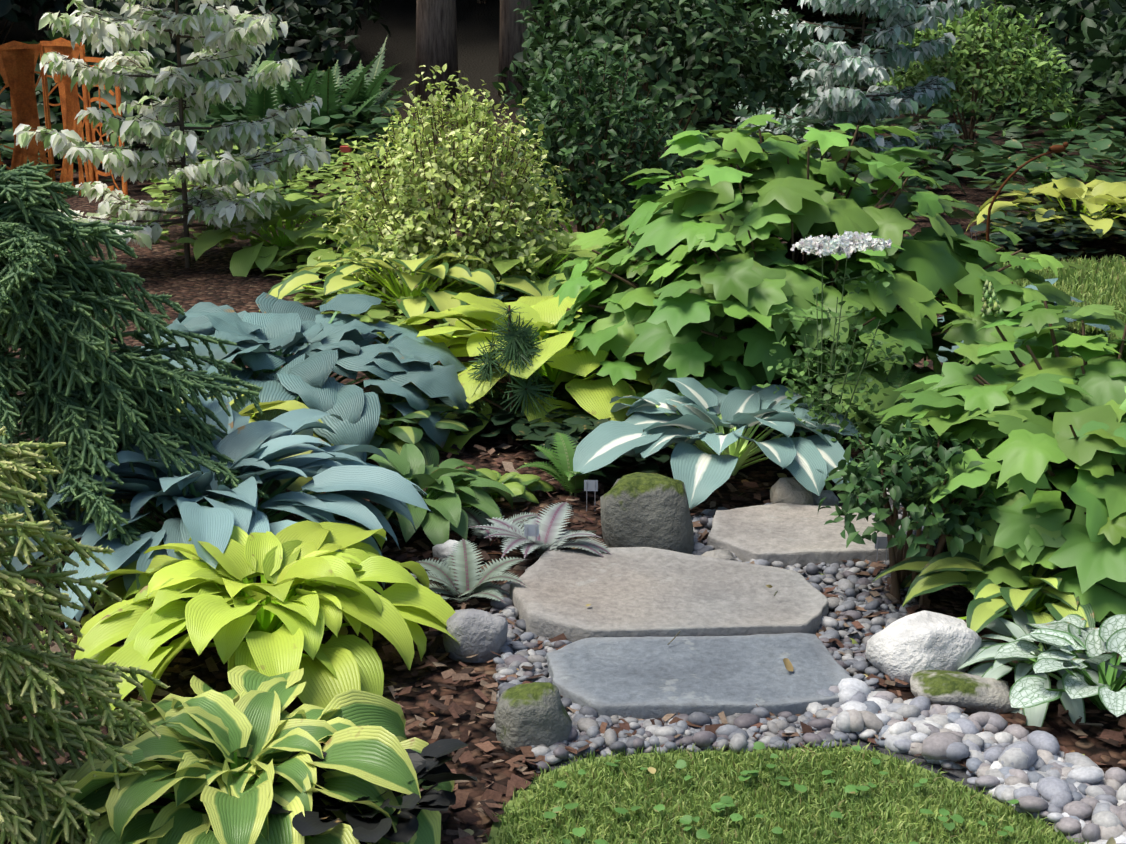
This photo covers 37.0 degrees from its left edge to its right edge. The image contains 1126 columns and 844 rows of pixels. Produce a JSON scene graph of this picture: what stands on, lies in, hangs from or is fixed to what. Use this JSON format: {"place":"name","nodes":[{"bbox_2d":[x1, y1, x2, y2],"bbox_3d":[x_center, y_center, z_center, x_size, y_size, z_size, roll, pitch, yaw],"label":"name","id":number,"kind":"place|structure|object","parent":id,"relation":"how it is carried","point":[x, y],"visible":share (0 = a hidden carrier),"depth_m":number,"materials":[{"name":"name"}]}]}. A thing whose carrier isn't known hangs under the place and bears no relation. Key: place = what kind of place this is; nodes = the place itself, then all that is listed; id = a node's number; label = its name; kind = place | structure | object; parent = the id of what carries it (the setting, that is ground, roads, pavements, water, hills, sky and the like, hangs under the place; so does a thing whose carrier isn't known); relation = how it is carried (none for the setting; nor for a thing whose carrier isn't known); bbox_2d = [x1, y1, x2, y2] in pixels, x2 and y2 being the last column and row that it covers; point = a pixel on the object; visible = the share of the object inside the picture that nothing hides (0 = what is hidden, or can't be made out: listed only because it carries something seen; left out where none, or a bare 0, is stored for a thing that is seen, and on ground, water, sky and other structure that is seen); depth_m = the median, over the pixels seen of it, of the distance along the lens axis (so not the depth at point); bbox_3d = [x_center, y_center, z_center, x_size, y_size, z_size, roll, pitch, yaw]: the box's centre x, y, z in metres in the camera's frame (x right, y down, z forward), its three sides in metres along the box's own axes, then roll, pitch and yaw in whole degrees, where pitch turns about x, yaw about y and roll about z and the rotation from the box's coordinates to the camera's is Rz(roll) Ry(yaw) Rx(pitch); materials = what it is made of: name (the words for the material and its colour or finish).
{"place":"outdoors","nodes":[
{"label":"outdoors","id":0,"kind":"place"},
{"bbox_2d":[0,0,1125,843],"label":"ground","id":1,"kind":"structure","parent":0,"point":[160,268],"depth_m":7.69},
{"bbox_2d":[0,0,74,44],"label":"woodland shrub","id":2,"kind":"object","parent":1,"relation":"on","point":[9,9],"visible":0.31,"depth_m":16.91,"materials":[{"name":"green plant"}]},
{"bbox_2d":[0,37,127,195],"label":"wooden chair","id":3,"kind":"object","parent":1,"relation":"on","point":[18,61],"visible":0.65,"depth_m":10.88,"materials":[{"name":"orange wood"}]},
{"bbox_2d":[0,426,169,843],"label":"conifer","id":4,"kind":"object","parent":1,"relation":"on","point":[56,725],"visible":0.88,"depth_m":2.93,"materials":[{"name":"green plant"}]},
{"bbox_2d":[0,28,210,140],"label":"woodland shrub","id":5,"kind":"object","parent":1,"relation":"on","point":[126,96],"visible":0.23,"depth_m":12.33,"materials":[{"name":"green plant"}]},
{"bbox_2d":[0,131,281,598],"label":"conifer","id":6,"kind":"object","parent":1,"relation":"on","point":[88,397],"visible":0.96,"depth_m":4.27,"materials":[{"name":"green plant"}]},
{"bbox_2d":[4,0,330,267],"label":"variegated dogwood","id":7,"kind":"object","parent":1,"relation":"on","point":[242,36],"visible":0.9,"depth_m":8.28,"materials":[{"name":"white plant"}]},
{"bbox_2d":[42,0,359,86],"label":"woodland shrub","id":8,"kind":"object","parent":1,"relation":"on","point":[306,33],"visible":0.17,"depth_m":15.51,"materials":[{"name":"green plant"}]},
{"bbox_2d":[0,70,404,189],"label":"fern","id":9,"kind":"object","parent":1,"relation":"on","point":[378,120],"visible":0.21,"depth_m":11.86,"materials":[{"name":"plant"}]},
{"bbox_2d":[15,0,390,47],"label":"woodland shrub","id":10,"kind":"object","parent":1,"relation":"on","point":[330,10],"visible":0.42,"depth_m":17.11,"materials":[{"name":"green plant"}]},
{"bbox_2d":[0,393,431,628],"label":"blue hosta","id":11,"kind":"object","parent":1,"relation":"on","point":[253,450],"visible":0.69,"depth_m":4.31,"materials":[{"name":"teal plant"}]},
{"bbox_2d":[156,44,279,151],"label":"ostrich fern","id":12,"kind":"object","parent":1,"relation":"on","point":[253,69],"visible":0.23,"depth_m":12.54,"materials":[{"name":"green plant"}]},
{"bbox_2d":[25,665,454,843],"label":"variegated hosta","id":13,"kind":"object","parent":1,"relation":"on","point":[207,733],"visible":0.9,"depth_m":3.01,"materials":[{"name":"green plant"}]},
{"bbox_2d":[139,131,382,256],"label":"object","id":14,"kind":"object","parent":1,"relation":"on","point":[300,185],"visible":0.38,"depth_m":9.40,"materials":[{"name":"plant"}]},
{"bbox_2d":[74,520,456,725],"bbox_3d":[-0.689,0.450,3.925,0.933,0.357,0.884,0,16,1],"label":"hosta","id":15,"kind":"object","parent":1,"relation":"on","point":[278,629],"visible":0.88,"depth_m":3.76,"materials":[{"name":"plant"}]},
{"bbox_2d":[236,180,307,196],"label":"green hosta","id":16,"kind":"object","parent":1,"relation":"on","point":[289,191],"visible":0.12,"depth_m":10.21,"materials":[{"name":"green plant"}]},
{"bbox_2d":[193,118,360,180],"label":"ground cover plant","id":17,"kind":"object","parent":1,"relation":"on","point":[307,132],"visible":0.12,"depth_m":12.00,"materials":[{"name":"green plant"}]},
{"bbox_2d":[193,199,364,276],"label":"lime hosta","id":18,"kind":"object","parent":1,"relation":"on","point":[242,261],"visible":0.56,"depth_m":8.54,"materials":[{"name":"green plant"}]},
{"bbox_2d":[220,60,344,136],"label":"ostrich fern","id":19,"kind":"object","parent":1,"relation":"on","point":[258,104],"visible":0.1,"depth_m":11.90,"materials":[{"name":"green plant"}]},
{"bbox_2d":[134,292,477,474],"bbox_3d":[-0.982,-0.108,5.703,1.400,0.552,1.345,0,16,1],"label":"blue hosta","id":20,"kind":"object","parent":1,"relation":"on","point":[319,345],"visible":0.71,"depth_m":5.47,"materials":[{"name":"teal plant"}]},
{"bbox_2d":[249,61,369,140],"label":"ostrich fern","id":21,"kind":"object","parent":1,"relation":"on","point":[307,87],"visible":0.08,"depth_m":12.19,"materials":[{"name":"green plant"}]},
{"bbox_2d":[254,49,386,153],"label":"ostrich fern","id":22,"kind":"object","parent":1,"relation":"on","point":[329,94],"visible":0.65,"depth_m":12.05,"materials":[{"name":"green plant"}]},
{"bbox_2d":[269,194,389,233],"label":"lime hosta","id":23,"kind":"object","parent":1,"relation":"on","point":[294,197],"visible":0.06,"depth_m":9.33,"materials":[{"name":"green plant"}]},
{"bbox_2d":[340,146,351,181],"bbox_3d":[-1.496,-1.783,11.629,0.074,0.244,0.074,0,16,1],"label":"path light post","id":24,"kind":"object","parent":1,"relation":"on","point":[345,149],"visible":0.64,"depth_m":11.58,"materials":[{"name":"red metal"}]},
{"bbox_2d":[273,220,428,272],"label":"lime hosta","id":25,"kind":"object","parent":1,"relation":"on","point":[331,254],"visible":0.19,"depth_m":8.20,"materials":[{"name":"green plant"}]},
{"bbox_2d":[297,35,416,152],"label":"ostrich fern","id":26,"kind":"object","parent":1,"relation":"on","point":[370,87],"visible":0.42,"depth_m":12.80,"materials":[{"name":"green plant"}]},
{"bbox_2d":[253,725,477,843],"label":"dark-leaved heuchera","id":27,"kind":"object","parent":1,"relation":"on","point":[430,766],"visible":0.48,"depth_m":2.96,"materials":[{"name":"black plant"}]},
{"bbox_2d":[324,182,439,221],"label":"green hosta","id":28,"kind":"object","parent":1,"relation":"on","point":[372,198],"visible":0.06,"depth_m":9.84,"materials":[{"name":"green plant"}]},
{"bbox_2d":[330,118,463,169],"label":"green hosta","id":29,"kind":"object","parent":1,"relation":"on","point":[376,129],"visible":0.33,"depth_m":12.34,"materials":[{"name":"green plant"}]},
{"bbox_2d":[259,244,541,325],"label":"hosta","id":30,"kind":"object","parent":1,"relation":"on","point":[342,278],"visible":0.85,"depth_m":7.20,"materials":[{"name":"green plant"}]},
{"bbox_2d":[305,443,519,545],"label":"hosta","id":31,"kind":"object","parent":1,"relation":"on","point":[443,506],"visible":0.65,"depth_m":4.73,"materials":[{"name":"green plant"}]},
{"bbox_2d":[366,386,482,466],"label":"hosta","id":32,"kind":"object","parent":1,"relation":"on","point":[396,437],"visible":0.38,"depth_m":5.35,"materials":[{"name":"green plant"}]},
{"bbox_2d":[242,226,634,348],"bbox_3d":[-0.611,-0.679,7.966,2.122,0.130,2.944,0,16,1],"label":"hosta","id":33,"kind":"object","parent":1,"relation":"on","point":[375,314],"visible":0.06,"depth_m":7.63,"materials":[{"name":"plant"}]},
{"bbox_2d":[313,64,576,296],"bbox_3d":[-0.523,-1.083,7.686,1.290,1.084,1.122,0,16,1],"label":"golden shrub","id":34,"kind":"object","parent":1,"relation":"on","point":[478,195],"visible":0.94,"depth_m":7.49,"materials":[{"name":"yellow plant"}]},
{"bbox_2d":[400,245,509,284],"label":"hosta","id":35,"kind":"object","parent":1,"relation":"on","point":[492,254],"visible":0.02,"depth_m":7.95,"materials":[{"name":"green plant"}]},
{"bbox_2d":[410,539,527,603],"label":"painted fern","id":36,"kind":"object","parent":1,"relation":"on","point":[456,574],"visible":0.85,"depth_m":4.28,"materials":[{"name":"plant"}]},
{"bbox_2d":[477,0,485,3],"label":"woodland shrub","id":37,"kind":"object","parent":1,"relation":"on","point":[480,1],"visible":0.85,"depth_m":20.86,"materials":[{"name":"green plant"}]},
{"bbox_2d":[449,504,540,540],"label":"painted fern","id":38,"kind":"object","parent":1,"relation":"on","point":[474,519],"visible":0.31,"depth_m":4.72,"materials":[{"name":"plant"}]},
{"bbox_2d":[437,468,555,505],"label":"lime hosta","id":39,"kind":"object","parent":1,"relation":"on","point":[514,482],"visible":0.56,"depth_m":4.99,"materials":[{"name":"green plant"}]},
{"bbox_2d":[477,292,517,302],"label":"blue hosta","id":40,"kind":"object","parent":1,"relation":"on","point":[500,295],"visible":0.12,"depth_m":7.38,"materials":[{"name":"blue plant"}]},
{"bbox_2d":[400,232,601,310],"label":"lime hosta","id":41,"kind":"object","parent":1,"relation":"on","point":[502,266],"visible":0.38,"depth_m":7.50,"materials":[{"name":"green plant"}]},
{"bbox_2d":[455,302,560,444],"bbox_3d":[-0.180,-0.162,5.558,0.358,0.474,0.316,6,17,21],"label":"umbrella pine","id":42,"kind":"object","parent":1,"relation":"on","point":[520,345],"visible":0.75,"depth_m":5.48,"materials":[{"name":"green plant"}]},
{"bbox_2d":[372,293,710,454],"bbox_3d":[-0.024,-0.215,6.056,1.402,0.509,1.316,0,16,1],"label":"hosta","id":43,"kind":"object","parent":1,"relation":"on","point":[589,395],"visible":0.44,"depth_m":5.65,"materials":[{"name":"yellow plant"}]},
{"bbox_2d":[473,502,611,559],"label":"painted fern","id":44,"kind":"object","parent":1,"relation":"on","point":[553,534],"visible":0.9,"depth_m":4.58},
{"bbox_2d":[477,199,633,257],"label":"lime hosta","id":45,"kind":"object","parent":1,"relation":"on","point":[570,230],"visible":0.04,"depth_m":8.76,"materials":[{"name":"green plant"}]},
{"bbox_2d":[528,266,582,295],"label":"green hosta","id":46,"kind":"object","parent":1,"relation":"on","point":[566,271],"visible":0.04,"depth_m":7.51,"materials":[{"name":"green plant"}]},
{"bbox_2d":[450,375,672,484],"bbox_3d":[0.031,-0.012,5.598,0.712,0.114,1.109,-14,21,-40],"label":"wild ginger carpet","id":47,"kind":"object","parent":1,"relation":"on","point":[577,429],"visible":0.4,"depth_m":5.41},
{"bbox_2d":[0,415,1125,843],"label":"bark mulch chips","id":48,"kind":"object","parent":1,"relation":"on","point":[490,797],"visible":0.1,"depth_m":3.75,"materials":[{"name":"brown wood"}]},
{"bbox_2d":[73,386,333,511],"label":"hosta","id":49,"kind":"object","parent":48,"relation":"on","point":[296,485],"visible":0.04,"depth_m":5.09,"materials":[{"name":"plant"}]},
{"bbox_2d":[516,432,626,496],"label":"fern by boulder","id":50,"kind":"object","parent":1,"relation":"on","point":[562,471],"visible":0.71,"depth_m":5.08,"materials":[{"name":"green plant"}]},
{"bbox_2d":[22,424,1120,843],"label":"fallen leaves and twigs","id":51,"kind":"object","parent":1,"relation":"on","point":[652,770],"visible":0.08,"depth_m":3.77,"materials":[{"name":"brown plant"}]},
{"bbox_2d":[495,35,683,254],"bbox_3d":[0.132,-1.331,8.377,1.029,1.174,0.983,0,16,1],"label":"green shrub","id":52,"kind":"object","parent":1,"relation":"on","point":[563,133],"visible":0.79,"depth_m":8.18,"materials":[{"name":"green plant"}]},
{"bbox_2d":[552,237,628,280],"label":"lime hosta","id":53,"kind":"object","parent":1,"relation":"on","point":[626,244],"depth_m":8.10,"materials":[{"name":"green plant"}]},
{"bbox_2d":[562,164,660,187],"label":"plant","id":54,"kind":"object","parent":1,"relation":"on","point":[659,166],"visible":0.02,"depth_m":10.80,"materials":[{"name":"green plant"}]},
{"bbox_2d":[498,1,741,105],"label":"woodland shrub","id":55,"kind":"object","parent":1,"relation":"on","point":[518,56],"depth_m":15.01,"materials":[{"name":"green plant"}]},
{"bbox_2d":[612,97,698,133],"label":"shrub","id":56,"kind":"object","parent":1,"relation":"on","point":[677,120],"visible":0.04,"depth_m":13.92,"materials":[{"name":"green plant"}]},
{"bbox_2d":[492,0,820,184],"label":"dark shrub","id":57,"kind":"object","parent":1,"relation":"on","point":[597,31],"visible":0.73,"depth_m":10.44,"materials":[{"name":"green plant"}]},
{"bbox_2d":[603,156,736,204],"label":"groundcover plant","id":58,"kind":"object","parent":1,"relation":"on","point":[687,163],"visible":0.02,"depth_m":10.64,"materials":[{"name":"green plant"}]},
{"bbox_2d":[515,0,862,175],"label":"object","id":59,"kind":"object","parent":1,"relation":"on","point":[740,113],"visible":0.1,"depth_m":12.35,"materials":[{"name":"plant"}]},
{"bbox_2d":[573,377,863,508],"bbox_3d":[0.476,0.064,5.248,0.881,0.371,0.958,0,16,1],"label":"hosta","id":60,"kind":"object","parent":1,"relation":"on","point":[702,471],"visible":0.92,"depth_m":5.03,"materials":[{"name":"teal plant"}]},
{"bbox_2d":[432,472,1017,754],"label":"boulders","id":61,"kind":"object","parent":1,"relation":"on","point":[927,654],"visible":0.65,"depth_m":3.80,"materials":[{"name":"grey stone"}]},
{"bbox_2d":[674,124,797,173],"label":"green hosta","id":62,"kind":"object","parent":1,"relation":"on","point":[690,155],"visible":0.08,"depth_m":11.97,"materials":[{"name":"green plant"}]},
{"bbox_2d":[524,227,977,568],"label":"plant labels","id":63,"kind":"object","parent":1,"relation":"on","point":[592,485],"visible":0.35,"depth_m":4.55,"materials":[{"name":"silver metal"}]},
{"bbox_2d":[653,10,873,128],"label":"woodland shrub","id":64,"kind":"object","parent":1,"relation":"on","point":[787,67],"visible":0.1,"depth_m":13.53,"materials":[{"name":"green plant"}]},
{"bbox_2d":[499,495,1053,826],"bbox_3d":[0.514,0.494,4.120,1.329,0.001,2.306,0,16,1],"label":"gravel bed grit","id":65,"kind":"object","parent":1,"relation":"on","point":[957,775],"visible":0.12,"depth_m":3.44,"materials":[{"name":"grey gravel"}]},
{"bbox_2d":[510,466,893,718],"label":"stepping stone path","id":66,"kind":"structure","parent":65,"relation":"on","point":[618,656],"depth_m":4.03,"materials":[{"name":"grey stone"}]},
{"bbox_2d":[481,738,1088,843],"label":"lawn","id":67,"kind":"structure","parent":1,"relation":"on","point":[494,831],"depth_m":3.26,"materials":[{"name":"green plant"}]},
{"bbox_2d":[543,741,1018,843],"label":"lawn clover","id":68,"kind":"object","parent":67,"relation":"on","point":[688,819],"visible":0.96,"depth_m":3.19,"materials":[{"name":"green plant"}]},
{"bbox_2d":[489,502,1125,843],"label":"river pebbles","id":69,"kind":"object","parent":1,"relation":"on","point":[1072,794],"visible":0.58,"depth_m":3.51,"materials":[{"name":"grey stone"}]},
{"bbox_2d":[533,114,1086,446],"bbox_3d":[0.843,-0.528,5.872,1.916,1.092,1.466,0,16,1],"label":"oakleaf hydrangea","id":70,"kind":"object","parent":1,"relation":"on","point":[712,265],"visible":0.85,"depth_m":5.54,"materials":[{"name":"green plant"}]},
{"bbox_2d":[756,231,928,448],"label":"flowering plant","id":71,"kind":"object","parent":1,"relation":"on","point":[847,243],"visible":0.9,"depth_m":5.00,"materials":[{"name":"green plant"}]},
{"bbox_2d":[818,9,867,41],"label":"woodland shrub","id":72,"kind":"object","parent":1,"relation":"on","point":[850,35],"visible":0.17,"depth_m":19.04,"materials":[{"name":"green plant"}]},
{"bbox_2d":[811,9,884,31],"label":"shrub","id":73,"kind":"object","parent":1,"relation":"on","point":[859,18],"visible":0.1,"depth_m":19.58,"materials":[{"name":"green plant"}]},
{"bbox_2d":[734,0,981,176],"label":"variegated dogwood","id":74,"kind":"object","parent":1,"relation":"on","point":[832,103],"visible":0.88,"depth_m":11.46,"materials":[{"name":"white plant"}]},
{"bbox_2d":[785,362,966,443],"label":"fern","id":75,"kind":"object","parent":1,"relation":"on","point":[902,381],"visible":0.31,"depth_m":5.29,"materials":[{"name":"green plant"}]},
{"bbox_2d":[836,155,965,194],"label":"groundcover plant","id":76,"kind":"object","parent":1,"relation":"on","point":[867,177],"visible":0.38,"depth_m":10.85,"materials":[{"name":"green plant"}]},
{"bbox_2d":[818,419,1007,604],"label":"hydrangea shrub","id":77,"kind":"object","parent":1,"relation":"on","point":[875,483],"visible":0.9,"depth_m":4.12,"materials":[{"name":"green plant"}]},
{"bbox_2d":[898,133,1015,180],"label":"green hosta","id":78,"kind":"object","parent":1,"relation":"on","point":[945,146],"visible":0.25,"depth_m":11.86,"materials":[{"name":"green plant"}]},
{"bbox_2d":[876,0,1076,148],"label":"bright shrub","id":79,"kind":"object","parent":1,"relation":"on","point":[972,71],"visible":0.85,"depth_m":12.18,"materials":[{"name":"green plant"}]},
{"bbox_2d":[919,83,1046,125],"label":"groundcover plant","id":80,"kind":"object","parent":1,"relation":"on","point":[988,114],"visible":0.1,"depth_m":15.17,"materials":[{"name":"green plant"}]},
{"bbox_2d":[843,0,1125,250],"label":"ground cover plants","id":81,"kind":"object","parent":1,"relation":"on","point":[1096,151],"visible":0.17,"depth_m":11.00,"materials":[{"name":"plant"}]},
{"bbox_2d":[857,280,1125,627],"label":"oakleaf hydrangea","id":82,"kind":"object","parent":1,"relation":"on","point":[1051,432],"visible":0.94,"depth_m":4.10,"materials":[{"name":"green plant"}]},
{"bbox_2d":[872,551,1125,671],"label":"hosta","id":83,"kind":"object","parent":1,"relation":"on","point":[989,603],"visible":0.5,"depth_m":3.99,"materials":[{"name":"green plant"}]},
{"bbox_2d":[879,0,1125,115],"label":"woodland shrub","id":84,"kind":"object","parent":1,"relation":"on","point":[1067,15],"visible":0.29,"depth_m":14.99,"materials":[{"name":"green plant"}]},
{"bbox_2d":[936,278,1109,362],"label":"blue hosta","id":85,"kind":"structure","parent":1,"relation":"on","point":[1105,328],"depth_m":6.81,"materials":[{"name":"blue plant"}]},
{"bbox_2d":[986,142,1067,241],"bbox_3d":[1.850,-0.697,6.744,0.316,0.848,0.036,0,16,1],"label":"rusty bird stake","id":86,"kind":"object","parent":1,"relation":"on","point":[1057,148],"visible":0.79,"depth_m":6.66,"materials":[{"name":"metal"}]},
{"bbox_2d":[932,0,1125,21],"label":"woodland shrub","id":87,"kind":"object","parent":1,"relation":"on","point":[1080,6],"depth_m":16.41,"materials":[{"name":"green plant"}]},
{"bbox_2d":[957,606,1124,726],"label":"brunnera plant","id":88,"kind":"object","parent":1,"relation":"on","point":[1003,628],"visible":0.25,"depth_m":3.73,"materials":[{"name":"green plant"}]},
{"bbox_2d":[966,177,1125,242],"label":"hosta","id":89,"kind":"object","parent":1,"relation":"on","point":[1073,190],"visible":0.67,"depth_m":9.18,"materials":[{"name":"yellow plant"}]},
{"bbox_2d":[979,148,1113,196],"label":"green hosta","id":90,"kind":"object","parent":1,"relation":"on","point":[1089,176],"visible":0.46,"depth_m":10.98,"materials":[{"name":"green plant"}]},
{"bbox_2d":[971,197,1125,258],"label":"groundcover","id":91,"kind":"object","parent":1,"relation":"on","point":[1031,231],"visible":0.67,"depth_m":8.78,"materials":[{"name":"green plant"}]},
{"bbox_2d":[991,614,1125,716],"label":"brunnera plant","id":92,"kind":"object","parent":1,"relation":"on","point":[1067,635],"visible":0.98,"depth_m":3.64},
{"bbox_2d":[1001,98,1125,144],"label":"green hosta","id":93,"kind":"object","parent":1,"relation":"on","point":[1066,125],"visible":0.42,"depth_m":14.03,"materials":[{"name":"green plant"}]},
{"bbox_2d":[1003,254,1125,359],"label":"lawn grass","id":94,"kind":"structure","parent":1,"relation":"on","point":[1080,284],"depth_m":8.02,"materials":[{"name":"green plant"}]},
{"bbox_2d":[1034,14,1125,117],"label":"woodland shrub","id":95,"kind":"object","parent":1,"relation":"on","point":[1101,72],"visible":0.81,"depth_m":13.36,"materials":[{"name":"green plant"}]},
{"bbox_2d":[1051,132,1125,172],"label":"groundcover plant","id":96,"kind":"object","parent":1,"relation":"on","point":[1117,156],"visible":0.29,"depth_m":11.93,"materials":[{"name":"green plant"}]},
{"bbox_2d":[1063,180,1125,218],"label":"hosta","id":97,"kind":"object","parent":1,"relation":"on","point":[1091,185],"visible":0.1,"depth_m":9.54,"materials":[{"name":"yellow plant"}]},
{"bbox_2d":[46,0,1084,108],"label":"trunks","id":98,"kind":"object","parent":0,"point":[436,32],"visible":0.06,"depth_m":16.53,"materials":[{"name":"brown wood"}]}
]}

